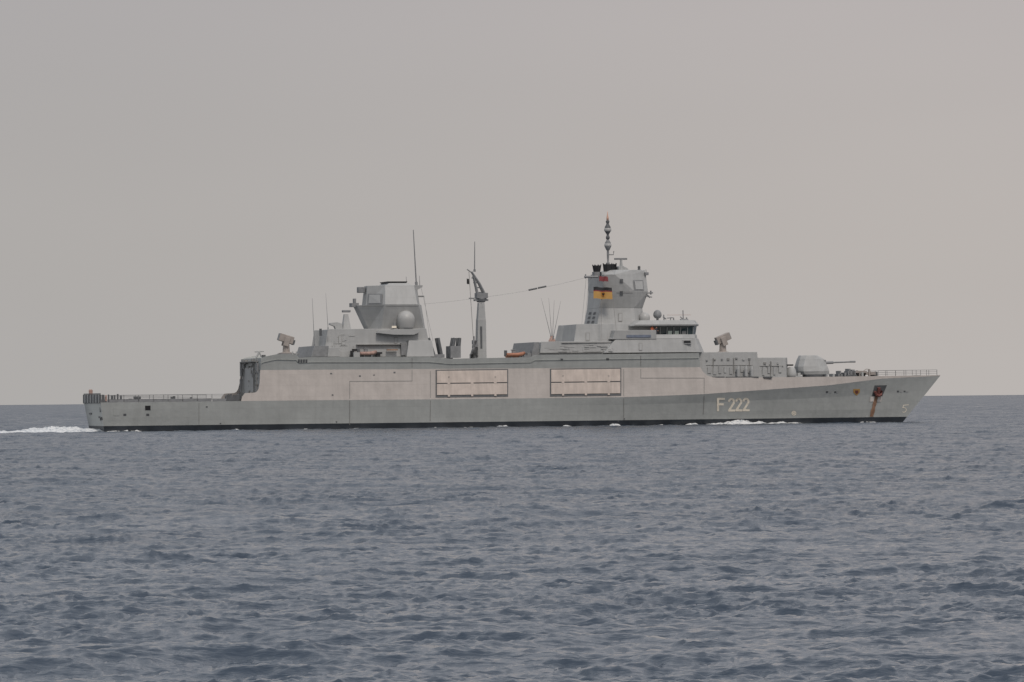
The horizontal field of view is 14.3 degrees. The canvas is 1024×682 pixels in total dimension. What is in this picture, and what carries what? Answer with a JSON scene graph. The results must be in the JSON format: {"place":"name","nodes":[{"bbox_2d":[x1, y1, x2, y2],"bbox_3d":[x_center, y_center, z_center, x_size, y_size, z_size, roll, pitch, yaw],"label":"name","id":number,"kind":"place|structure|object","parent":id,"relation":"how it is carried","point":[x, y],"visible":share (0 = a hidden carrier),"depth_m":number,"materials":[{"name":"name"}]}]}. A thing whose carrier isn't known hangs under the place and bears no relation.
{"place":"outdoors","nodes":[
{"label":"outdoors","id":0,"kind":"place"},
{"bbox_2d":[0,395,1023,681],"bbox_3d":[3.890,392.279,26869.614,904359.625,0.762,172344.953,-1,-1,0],"label":"sea","id":1,"kind":"structure","parent":0,"point":[776,553],"depth_m":122.53,"materials":[{"name":"blue liquid"}]},
{"bbox_2d":[0,426,127,432],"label":"stern wake","id":2,"kind":"object","parent":1,"relation":"on","point":[60,429],"visible":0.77,"depth_m":673.75,"materials":[{"name":"liquid"}]},
{"bbox_2d":[135,423,696,430],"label":"side foam","id":3,"kind":"object","parent":1,"relation":"on","point":[564,425],"visible":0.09,"depth_m":695.48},
{"bbox_2d":[83,211,939,431],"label":"frigate","id":4,"kind":"object","parent":1,"relation":"on","point":[615,359],"visible":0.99,"depth_m":692.67,"materials":[{"name":"grey metal"}]},
{"bbox_2d":[357,348,376,356],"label":"inflatable boat","id":5,"kind":"object","parent":4,"relation":"on","point":[365,353],"visible":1,"depth_m":685.80,"materials":[{"name":"orange rubber"}]},
{"bbox_2d":[504,350,525,357],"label":"inflatable boat","id":6,"kind":"object","parent":4,"relation":"on","point":[513,354],"visible":1,"depth_m":692.52,"materials":[{"name":"orange rubber"}]},
{"bbox_2d":[594,287,611,298],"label":"national flag","id":7,"kind":"object","parent":4,"relation":"attached to","point":[603,293],"visible":1,"depth_m":697.65,"materials":[{"name":"multicoloured paint"}]},
{"bbox_2d":[599,276,607,281],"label":"signal flag","id":8,"kind":"object","parent":4,"relation":"hanging from","point":[604,278],"visible":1,"depth_m":698.18,"materials":[{"name":"red fabric"}]},
{"bbox_2d":[0,0,1023,404],"label":"sky","id":9,"kind":"structure","parent":0,"point":[181,181],"materials":[{"name":"grey"}]},
{"bbox_2d":[711,420,797,424],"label":"bow wave","id":10,"kind":"object","parent":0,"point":[741,422],"visible":0.62,"depth_m":703.52,"materials":[{"name":"liquid"}]}
]}

